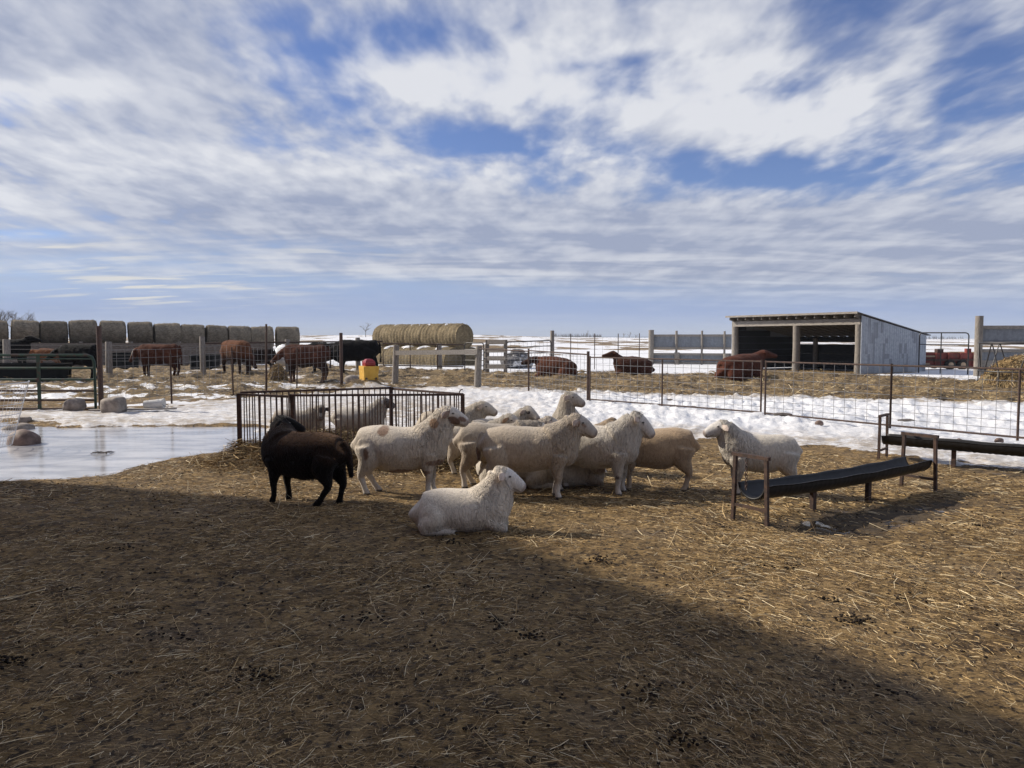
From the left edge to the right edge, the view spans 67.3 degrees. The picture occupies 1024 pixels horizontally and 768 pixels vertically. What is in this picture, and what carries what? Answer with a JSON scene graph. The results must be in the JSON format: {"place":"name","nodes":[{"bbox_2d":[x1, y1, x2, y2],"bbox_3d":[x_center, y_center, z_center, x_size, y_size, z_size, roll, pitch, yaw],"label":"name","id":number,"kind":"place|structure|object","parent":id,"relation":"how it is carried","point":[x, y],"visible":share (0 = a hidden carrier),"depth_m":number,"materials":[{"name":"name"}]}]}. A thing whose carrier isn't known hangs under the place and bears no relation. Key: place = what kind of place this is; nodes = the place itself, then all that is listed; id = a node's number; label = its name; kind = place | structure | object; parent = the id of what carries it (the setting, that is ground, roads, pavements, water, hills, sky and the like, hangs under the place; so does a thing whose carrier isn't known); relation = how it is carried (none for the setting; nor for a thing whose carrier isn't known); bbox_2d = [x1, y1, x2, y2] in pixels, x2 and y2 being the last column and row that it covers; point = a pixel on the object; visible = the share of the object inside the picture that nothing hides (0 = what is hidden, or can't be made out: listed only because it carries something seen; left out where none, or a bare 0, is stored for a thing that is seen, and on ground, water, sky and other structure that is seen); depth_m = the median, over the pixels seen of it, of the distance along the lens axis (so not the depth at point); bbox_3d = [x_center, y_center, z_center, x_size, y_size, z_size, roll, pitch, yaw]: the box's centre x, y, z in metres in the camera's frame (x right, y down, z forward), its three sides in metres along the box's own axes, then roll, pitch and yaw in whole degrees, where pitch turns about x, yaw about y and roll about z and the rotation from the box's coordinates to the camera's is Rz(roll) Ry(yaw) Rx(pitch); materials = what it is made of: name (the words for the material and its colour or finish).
{"place":"outdoors","nodes":[
{"label":"outdoors","id":0,"kind":"place"},
{"bbox_2d":[189,354,220,368],"bbox_3d":[-16.101,-1.164,40.339,1.351,0.750,1.236,0,3,0],"label":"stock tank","id":1,"kind":"object","parent":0,"point":[213,359],"visible":0.81,"depth_m":39.78,"materials":[{"name":"black plastic"}]},
{"bbox_2d":[0,335,1023,767],"bbox_3d":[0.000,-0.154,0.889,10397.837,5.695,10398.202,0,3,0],"label":"ground","id":2,"kind":"structure","parent":0,"point":[808,435],"depth_m":4.80,"materials":[{"name":"soil"}]},
{"bbox_2d":[2,339,10,362],"bbox_3d":[-19.197,-0.880,29.229,0.266,1.632,0.266,-3,5,-45],"label":"wooden post","id":3,"kind":"object","parent":2,"relation":"on","point":[6,347],"visible":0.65,"depth_m":29.11,"materials":[{"name":"grey wood"}]},
{"bbox_2d":[0,381,29,447],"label":"bent wire panel","id":4,"kind":"object","parent":2,"relation":"on","point":[25,392],"visible":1,"depth_m":11.14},
{"bbox_2d":[1,423,34,429],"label":"field stone","id":5,"kind":"object","parent":2,"relation":"on","point":[26,426],"visible":0.5,"depth_m":13.71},
{"bbox_2d":[0,335,41,362],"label":"cow","id":6,"kind":"object","parent":2,"relation":"on","point":[20,346],"visible":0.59,"depth_m":35.28},
{"bbox_2d":[6,429,40,445],"bbox_3d":[-7.558,0.881,11.894,0.500,0.377,0.419,0,3,8],"label":"field stone","id":7,"kind":"object","parent":2,"relation":"on","point":[23,437],"visible":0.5,"depth_m":11.74,"materials":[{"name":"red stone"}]},
{"bbox_2d":[0,363,72,381],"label":"stock tank","id":8,"kind":"object","parent":2,"relation":"on","point":[32,373],"visible":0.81,"depth_m":28.05,"materials":[{"name":"black plastic"}]},
{"bbox_2d":[29,348,60,362],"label":"cow","id":9,"kind":"object","parent":2,"relation":"on","point":[35,351],"visible":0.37,"depth_m":40.15},
{"bbox_2d":[0,354,96,409],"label":"pipe gate","id":10,"kind":"structure","parent":2,"relation":"on","point":[38,379],"depth_m":17.12,"materials":[{"name":"metal"}]},
{"bbox_2d":[45,344,97,378],"bbox_3d":[-16.995,-0.856,29.912,2.255,1.475,0.829,0,3,8],"label":"cow","id":11,"kind":"object","parent":2,"relation":"on","point":[77,349],"visible":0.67,"depth_m":29.61},
{"bbox_2d":[62,398,86,410],"bbox_3d":[-9.585,0.477,16.843,0.491,0.340,0.320,0,3,-3],"label":"field stone","id":12,"kind":"object","parent":2,"relation":"on","point":[74,404],"visible":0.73,"depth_m":16.74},
{"bbox_2d":[105,342,112,374],"bbox_3d":[-16.601,-1.002,31.670,0.273,1.481,0.273,0,3,0],"label":"wooden post","id":13,"kind":"object","parent":2,"relation":"on","point":[108,354],"visible":0.81,"depth_m":31.57,"materials":[{"name":"grey wood"}]},
{"bbox_2d":[100,396,126,412],"bbox_3d":[-8.454,0.463,16.349,0.464,0.390,0.401,1,3,12],"label":"field stone","id":14,"kind":"object","parent":2,"relation":"on","point":[116,404],"visible":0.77,"depth_m":16.19,"materials":[{"name":"stone"}]},
{"bbox_2d":[112,353,138,368],"bbox_3d":[-20.314,-1.214,40.336,1.126,0.850,1.339,0,3,0],"label":"stock tank","id":15,"kind":"object","parent":2,"relation":"on","point":[123,362],"visible":0.56,"depth_m":39.72,"materials":[{"name":"black plastic"}]},
{"bbox_2d":[88,407,176,410],"bbox_3d":[-8.122,0.543,16.489,1.734,0.035,0.160,-1,3,-11],"label":"old plank","id":16,"kind":"object","parent":2,"relation":"on","point":[140,409],"visible":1,"depth_m":16.51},
{"bbox_2d":[0,422,266,480],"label":"frozen puddle","id":17,"kind":"object","parent":2,"relation":"on","point":[59,453],"visible":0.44,"depth_m":11.40,"materials":[{"name":"ice"}]},
{"bbox_2d":[0,341,272,365],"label":"board fence","id":18,"kind":"object","parent":2,"relation":"on","point":[186,349],"visible":0.17,"depth_m":44.64,"materials":[{"name":"grey wood"}]},
{"bbox_2d":[143,398,168,407],"bbox_3d":[-8.053,0.446,17.409,0.520,0.240,0.244,0,3,-6],"label":"plastic bucket","id":19,"kind":"object","parent":2,"relation":"on","point":[158,403],"visible":0.86,"depth_m":17.32,"materials":[{"name":"plastic"}]},
{"bbox_2d":[129,344,182,376],"bbox_3d":[-14.319,-0.905,30.931,2.152,1.464,0.812,0,3,0],"label":"cow","id":20,"kind":"object","parent":2,"relation":"on","point":[158,353],"visible":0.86,"depth_m":30.69},
{"bbox_2d":[199,337,205,372],"bbox_3d":[-13.363,-1.177,33.251,0.252,1.744,0.252,0,3,0],"label":"wooden post","id":21,"kind":"object","parent":2,"relation":"on","point":[202,352],"visible":0.85,"depth_m":33.15,"materials":[{"name":"grey wood"}]},
{"bbox_2d":[39,341,381,366],"bbox_3d":[-16.891,-1.163,34.204,21.984,1.514,1.459,-1,3,-11],"label":"strand fence","id":22,"kind":"object","parent":2,"relation":"on","point":[249,342],"visible":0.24,"depth_m":35.05,"materials":[{"name":"metal"}]},
{"bbox_2d":[96,324,342,408],"bbox_3d":[-7.447,-0.599,21.201,0.371,2.143,9.121,1,4,22],"label":"wire fence","id":23,"kind":"object","parent":2,"relation":"on","point":[100,374],"visible":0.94,"depth_m":19.96,"materials":[{"name":"metal"}]},
{"bbox_2d":[220,339,256,374],"bbox_3d":[-11.918,-1.152,33.553,2.434,1.640,0.954,3,5,42],"label":"cow","id":24,"kind":"object","parent":2,"relation":"on","point":[242,348],"visible":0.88,"depth_m":33.13},
{"bbox_2d":[249,348,275,370],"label":"cow","id":25,"kind":"object","parent":2,"relation":"on","point":[270,353],"visible":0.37,"depth_m":35.27},
{"bbox_2d":[267,363,289,381],"bbox_3d":[-8.925,-0.419,29.287,0.890,0.803,0.771,0,3,0],"label":"hay heap","id":26,"kind":"object","parent":2,"relation":"on","point":[272,374],"visible":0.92,"depth_m":29.10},
{"bbox_2d":[275,344,284,364],"bbox_3d":[-10.767,-1.359,36.251,1.021,1.042,0.812,1,4,14],"label":"wrapped bale","id":27,"kind":"object","parent":2,"relation":"on","point":[281,360],"visible":0.35,"depth_m":35.93},
{"bbox_2d":[269,405,327,430],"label":"sheep","id":28,"kind":"object","parent":2,"relation":"on","point":[308,413],"visible":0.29,"depth_m":11.21},
{"bbox_2d":[270,344,331,382],"bbox_3d":[-7.681,-0.760,27.999,2.280,1.491,0.826,0,3,4],"label":"cow","id":29,"kind":"object","parent":2,"relation":"on","point":[304,363],"visible":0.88,"depth_m":27.75},
{"bbox_2d":[261,414,353,506],"bbox_3d":[-1.981,0.753,7.485,1.047,0.883,0.471,1,4,22],"label":"sheep","id":30,"kind":"object","parent":2,"relation":"on","point":[291,448],"visible":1,"depth_m":7.33},
{"bbox_2d":[173,424,475,476],"bbox_3d":[-2.139,0.825,9.925,4.316,0.638,2.440,0,3,0],"label":"trampled hay","id":31,"kind":"object","parent":2,"relation":"on","point":[245,456],"visible":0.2,"depth_m":9.60},
{"bbox_2d":[308,342,346,372],"bbox_3d":[-8.827,-1.203,35.456,2.457,1.540,0.857,0,3,-6],"label":"cow","id":32,"kind":"object","parent":2,"relation":"on","point":[332,358],"visible":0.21,"depth_m":35.24},
{"bbox_2d":[236,387,464,456],"bbox_3d":[-2.060,0.545,10.105,2.923,1.017,1.132,0,3,0],"label":"sheep hay pen","id":33,"kind":"object","parent":2,"relation":"on","point":[291,406],"visible":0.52,"depth_m":9.82,"materials":[{"name":"metal"}]},
{"bbox_2d":[330,339,381,374],"bbox_3d":[-6.899,-1.117,32.864,2.714,1.622,0.913,0,3,2],"label":"cow","id":34,"kind":"object","parent":2,"relation":"on","point":[358,350],"visible":0.77,"depth_m":32.52},
{"bbox_2d":[331,397,394,432],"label":"sheep","id":35,"kind":"object","parent":2,"relation":"on","point":[344,416],"visible":0.45,"depth_m":11.38},
{"bbox_2d":[359,359,378,379],"bbox_3d":[-4.422,-0.455,23.758,0.474,0.640,0.680,-2,4,-24],"label":"cattle waterer","id":36,"kind":"object","parent":2,"relation":"on","point":[368,369],"visible":0.98,"depth_m":23.51,"materials":[{"name":"yellow plastic"}]},
{"bbox_2d":[377,347,392,364],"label":"round bale","id":37,"kind":"object","parent":2,"relation":"on","point":[388,354],"visible":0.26,"depth_m":47.12},
{"bbox_2d":[399,346,416,364],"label":"round bale","id":38,"kind":"object","parent":2,"relation":"on","point":[405,362],"visible":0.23,"depth_m":46.06},
{"bbox_2d":[350,404,468,494],"bbox_3d":[-1.050,0.679,7.892,1.231,0.955,0.425,0,3,3],"label":"sheep","id":39,"kind":"object","parent":2,"relation":"on","point":[423,445],"visible":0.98,"depth_m":7.75},
{"bbox_2d":[409,347,434,364],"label":"round bale","id":40,"kind":"object","parent":2,"relation":"on","point":[418,359],"visible":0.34,"depth_m":45.24},
{"bbox_2d":[420,323,444,346],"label":"round bale","id":41,"kind":"object","parent":40,"relation":"on","point":[428,334],"visible":0.51,"depth_m":45.74},
{"bbox_2d":[383,343,463,368],"bbox_3d":[-4.379,-1.370,37.745,4.069,1.288,0.060,0,3,8],"label":"pipe fence","id":42,"kind":"object","parent":2,"relation":"on","point":[410,365],"visible":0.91,"depth_m":37.71,"materials":[{"name":"metal"}]},
{"bbox_2d":[392,345,481,386],"bbox_3d":[-2.515,-0.561,25.125,3.719,1.423,0.248,2,4,33],"label":"rail fence","id":43,"kind":"object","parent":2,"relation":"on","point":[477,352],"visible":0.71,"depth_m":24.87,"materials":[{"name":"grey wood"}]},
{"bbox_2d":[426,347,462,365],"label":"round bale","id":44,"kind":"object","parent":2,"relation":"on","point":[432,360],"visible":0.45,"depth_m":44.39},
{"bbox_2d":[437,323,473,349],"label":"round bale","id":45,"kind":"object","parent":44,"relation":"on","point":[456,333],"visible":0.77,"depth_m":44.79},
{"bbox_2d":[415,401,497,424],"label":"sheep","id":46,"kind":"object","parent":2,"relation":"on","point":[479,410],"visible":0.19,"depth_m":10.21},
{"bbox_2d":[408,465,525,535],"bbox_3d":[-0.374,0.964,6.403,0.986,0.587,0.467,0,3,-4],"label":"sheep","id":47,"kind":"object","parent":2,"relation":"on","point":[485,503],"visible":0.98,"depth_m":6.26},
{"bbox_2d":[461,347,475,364],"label":"round bale","id":48,"kind":"object","parent":2,"relation":"on","point":[469,357],"visible":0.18,"depth_m":45.43},
{"bbox_2d":[464,342,483,370],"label":"pipe gate","id":49,"kind":"structure","parent":2,"relation":"on","point":[472,354],"depth_m":35.56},
{"bbox_2d":[447,413,518,473],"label":"sheep","id":50,"kind":"object","parent":2,"relation":"on","point":[454,452],"visible":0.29,"depth_m":9.01},
{"bbox_2d":[476,461,514,481],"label":"sheep","id":51,"kind":"object","parent":2,"relation":"on","point":[481,468],"visible":0.14,"depth_m":8.28},
{"bbox_2d":[485,340,506,372],"bbox_3d":[-0.705,-1.218,34.778,1.175,1.563,0.232,2,4,29],"label":"plank fence","id":52,"kind":"object","parent":2,"relation":"on","point":[494,358],"visible":0.83,"depth_m":34.65,"materials":[{"name":"grey wood"}]},
{"bbox_2d":[453,419,544,487],"bbox_3d":[-0.089,0.748,8.336,1.115,0.757,0.394,0,3,-8],"label":"sheep","id":53,"kind":"object","parent":2,"relation":"on","point":[465,441],"visible":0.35,"depth_m":8.17},
{"bbox_2d":[470,405,539,422],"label":"sheep","id":54,"kind":"object","parent":2,"relation":"on","point":[526,412],"visible":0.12,"depth_m":9.73},
{"bbox_2d":[0,457,1022,767],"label":"sheep droppings","id":55,"kind":"object","parent":2,"relation":"on","point":[252,673],"visible":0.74,"depth_m":4.32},
{"bbox_2d":[0,375,1023,767],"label":"loose straw","id":56,"kind":"object","parent":2,"relation":"on","point":[348,579],"visible":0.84,"depth_m":4.41,"materials":[{"name":"plant"}]},
{"bbox_2d":[0,367,1023,401],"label":"trodden hay","id":57,"kind":"object","parent":2,"relation":"on","point":[752,388],"visible":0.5,"depth_m":25.74,"materials":[{"name":"plant"}]},
{"bbox_2d":[507,340,551,371],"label":"pipe gate","id":58,"kind":"structure","parent":2,"relation":"on","point":[550,345],"depth_m":35.34,"materials":[{"name":"metal"}]},
{"bbox_2d":[479,348,589,399],"bbox_3d":[0.574,-0.315,21.537,0.476,1.340,6.246,-2,4,-28],"label":"wire fence","id":59,"kind":"object","parent":2,"relation":"on","point":[549,353],"visible":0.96,"depth_m":21.68,"materials":[{"name":"metal"}]},
{"bbox_2d":[476,412,597,499],"bbox_3d":[0.241,0.718,7.757,1.237,0.903,0.415,0,3,7],"label":"sheep","id":60,"kind":"object","parent":2,"relation":"on","point":[553,447],"visible":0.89,"depth_m":7.62},
{"bbox_2d":[538,415,557,423],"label":"sheep","id":61,"kind":"object","parent":2,"relation":"on","point":[546,419],"visible":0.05,"depth_m":8.57},
{"bbox_2d":[521,356,577,376],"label":"cow","id":62,"kind":"object","parent":2,"relation":"on","point":[541,363],"visible":0.66,"depth_m":30.26},
{"bbox_2d":[515,465,604,488],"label":"sheep","id":63,"kind":"object","parent":2,"relation":"on","point":[574,475],"visible":0.45,"depth_m":8.19},
{"bbox_2d":[552,391,585,419],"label":"sheep","id":64,"kind":"object","parent":2,"relation":"on","point":[569,402],"visible":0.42,"depth_m":10.00},
{"bbox_2d":[551,411,654,495],"bbox_3d":[0.889,0.702,7.985,1.164,0.919,0.430,1,4,22],"label":"sheep","id":65,"kind":"object","parent":2,"relation":"on","point":[615,445],"visible":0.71,"depth_m":7.79},
{"bbox_2d":[594,417,616,471],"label":"sheep","id":66,"kind":"object","parent":2,"relation":"on","point":[608,420],"visible":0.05,"depth_m":9.10},
{"bbox_2d":[565,333,650,368],"bbox_3d":[4.441,-1.599,37.745,5.269,1.780,0.042,-1,4,-18],"label":"wire fence","id":67,"kind":"object","parent":2,"relation":"on","point":[594,354],"visible":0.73,"depth_m":37.65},
{"bbox_2d":[602,351,654,375],"bbox_3d":[5.031,-0.878,33.281,2.295,1.120,0.938,0,3,4],"label":"cow","id":68,"kind":"object","parent":2,"relation":"on","point":[646,370],"visible":0.69,"depth_m":32.96},
{"bbox_2d":[626,427,699,491],"bbox_3d":[1.451,0.778,8.163,1.088,0.720,0.376,0,3,8],"label":"sheep","id":69,"kind":"object","parent":2,"relation":"on","point":[665,448],"visible":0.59,"depth_m":7.99},
{"bbox_2d":[589,356,762,411],"bbox_3d":[3.374,-0.029,16.716,0.038,1.080,4.478,-3,5,-43],"label":"framed fence panel","id":70,"kind":"object","parent":2,"relation":"on","point":[661,381],"visible":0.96,"depth_m":16.70,"materials":[{"name":"metal"}]},
{"bbox_2d":[648,330,731,364],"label":"metal windbreak","id":71,"kind":"object","parent":2,"relation":"on","point":[676,341],"visible":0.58,"depth_m":45.23,"materials":[{"name":"metal"}]},
{"bbox_2d":[714,350,776,380],"bbox_3d":[9.041,-0.709,29.672,2.772,1.222,1.137,-2,4,-26],"label":"cow","id":72,"kind":"object","parent":2,"relation":"on","point":[750,370],"visible":0.81,"depth_m":29.17},
{"bbox_2d":[703,419,802,494],"bbox_3d":[2.473,0.754,7.912,1.021,0.807,0.354,0,3,4],"label":"sheep","id":73,"kind":"object","parent":2,"relation":"on","point":[784,452],"visible":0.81,"depth_m":7.79},
{"bbox_2d":[554,333,963,338],"bbox_3d":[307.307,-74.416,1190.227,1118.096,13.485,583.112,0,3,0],"label":"treeline","id":74,"kind":"object","parent":2,"relation":"on","point":[568,335],"visible":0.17,"depth_m":1283.66,"materials":[{"name":"grey plant"}]},
{"bbox_2d":[764,360,890,425],"bbox_3d":[5.617,0.139,13.879,0.037,1.080,2.562,-2,4,-34],"label":"framed fence panel","id":75,"kind":"object","parent":2,"relation":"on","point":[823,390],"visible":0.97,"depth_m":13.87,"materials":[{"name":"metal"}]},
{"bbox_2d":[725,311,930,373],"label":"cattle shed","id":76,"kind":"structure","parent":2,"relation":"on","point":[874,339],"depth_m":36.51,"materials":[{"name":"white wood"}]},
{"bbox_2d":[731,432,938,527],"bbox_3d":[3.182,0.905,7.402,2.708,0.678,0.400,-2,4,-33],"label":"feed trough","id":77,"kind":"object","parent":2,"relation":"on","point":[766,488],"visible":1,"depth_m":7.18,"materials":[{"name":"black rubber"}]},
{"bbox_2d":[918,332,969,374],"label":"pipe gate","id":78,"kind":"structure","parent":2,"relation":"on","point":[941,344],"depth_m":33.48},
{"bbox_2d":[926,348,973,368],"bbox_3d":[20.352,-1.359,37.514,3.550,1.262,1.776,0,3,3],"label":"farm wagon","id":79,"kind":"object","parent":2,"relation":"on","point":[953,358],"visible":0.63,"depth_m":36.75,"materials":[{"name":"red paint"}]},
{"bbox_2d":[877,413,1023,466],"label":"feed trough","id":80,"kind":"object","parent":2,"relation":"on","point":[954,446],"visible":0.88,"depth_m":9.71,"materials":[{"name":"black rubber"}]},
{"bbox_2d":[889,364,1023,440],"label":"framed fence panel","id":81,"kind":"object","parent":2,"relation":"on","point":[1017,436],"visible":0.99,"depth_m":11.92,"materials":[{"name":"metal"}]},
{"bbox_2d":[973,316,1023,375],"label":"metal windbreak","id":82,"kind":"object","parent":2,"relation":"on","point":[999,333],"visible":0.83,"depth_m":30.97,"materials":[{"name":"metal"}]},
{"bbox_2d":[974,354,1023,387],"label":"hay heap","id":83,"kind":"object","parent":2,"relation":"on","point":[1015,361],"visible":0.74,"depth_m":23.52,"materials":[{"name":"plant"}]},
{"bbox_2d":[977,342,1023,386],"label":"feeder ring","id":84,"kind":"object","parent":2,"relation":"on","point":[979,356],"visible":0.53,"depth_m":23.59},
{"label":"round bale","id":85,"kind":"object","parent":2,"relation":"on","visible":0},
{"bbox_2d":[250,326,273,346],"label":"round bale","id":86,"kind":"object","parent":85,"relation":"on","point":[257,334],"visible":0.6,"depth_m":49.34},
{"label":"round bale","id":87,"kind":"object","parent":2,"relation":"on","visible":0},
{"bbox_2d":[275,326,299,347],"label":"round bale","id":88,"kind":"object","parent":87,"relation":"on","point":[282,333],"visible":0.7,"depth_m":50.04},
{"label":"round bale","id":89,"kind":"object","parent":2,"relation":"on","visible":0},
{"bbox_2d":[372,324,394,345],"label":"round bale","id":90,"kind":"object","parent":89,"relation":"on","point":[380,332],"visible":0.48,"depth_m":48.56},
{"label":"round bale","id":91,"kind":"object","parent":2,"relation":"on","visible":0},
{"bbox_2d":[387,324,411,346],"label":"round bale","id":92,"kind":"object","parent":91,"relation":"on","point":[395,333],"visible":0.51,"depth_m":47.65},
{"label":"round bale","id":93,"kind":"object","parent":2,"relation":"on","visible":0},
{"bbox_2d":[403,323,426,346],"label":"round bale","id":94,"kind":"object","parent":93,"relation":"on","point":[411,334],"visible":0.38,"depth_m":46.72},
{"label":"round bale","id":95,"kind":"object","parent":2,"relation":"on","visible":0},
{"bbox_2d":[0,320,8,338],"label":"round bale","id":96,"kind":"object","parent":95,"relation":"on","point":[4,331],"visible":0.71,"depth_m":42.51},
{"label":"round bale","id":97,"kind":"object","parent":2,"relation":"on","visible":0},
{"bbox_2d":[10,319,39,342],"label":"round bale","id":98,"kind":"object","parent":97,"relation":"on","point":[21,329],"visible":0.71,"depth_m":43.05},
{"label":"round bale","id":99,"kind":"object","parent":2,"relation":"on","visible":0},
{"bbox_2d":[39,320,67,342],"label":"round bale","id":100,"kind":"object","parent":99,"relation":"on","point":[53,331],"visible":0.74,"depth_m":43.85},
{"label":"round bale","id":101,"kind":"object","parent":2,"relation":"on","visible":0},
{"bbox_2d":[68,319,96,342],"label":"round bale","id":102,"kind":"object","parent":101,"relation":"on","point":[83,331],"visible":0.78,"depth_m":44.61},
{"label":"round bale","id":103,"kind":"object","parent":2,"relation":"on","visible":0},
{"bbox_2d":[99,320,126,342],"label":"round bale","id":104,"kind":"object","parent":103,"relation":"on","point":[114,331],"visible":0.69,"depth_m":45.43},
{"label":"round bale","id":105,"kind":"object","parent":2,"relation":"on","visible":0},
{"bbox_2d":[127,321,153,342],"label":"round bale","id":106,"kind":"object","parent":105,"relation":"on","point":[140,332],"visible":0.87,"depth_m":46.16},
{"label":"round bale","id":107,"kind":"object","parent":2,"relation":"on","visible":0},
{"bbox_2d":[153,322,181,342],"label":"round bale","id":108,"kind":"object","parent":107,"relation":"on","point":[167,333],"visible":0.71,"depth_m":46.85},
{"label":"round bale","id":109,"kind":"object","parent":2,"relation":"on","visible":0},
{"bbox_2d":[181,324,204,342],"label":"round bale","id":110,"kind":"object","parent":109,"relation":"on","point":[193,333],"visible":0.62,"depth_m":47.49},
{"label":"round bale","id":111,"kind":"object","parent":2,"relation":"on","visible":0},
{"bbox_2d":[205,324,227,341],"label":"round bale","id":112,"kind":"object","parent":111,"relation":"on","point":[215,333],"visible":0.66,"depth_m":48.15},
{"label":"round bale","id":113,"kind":"object","parent":2,"relation":"on","visible":0},
{"bbox_2d":[227,325,250,341],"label":"round bale","id":114,"kind":"object","parent":113,"relation":"on","point":[236,333],"visible":0.56,"depth_m":48.73},
{"bbox_2d":[0,0,1023,338],"label":"sky","id":115,"kind":"structure","parent":0,"point":[605,168],"materials":[{"name":"blue"}]},
{"bbox_2d":[507,356,521,367],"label":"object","id":116,"kind":"object","parent":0,"point":[516,363],"visible":0.59,"depth_m":39.35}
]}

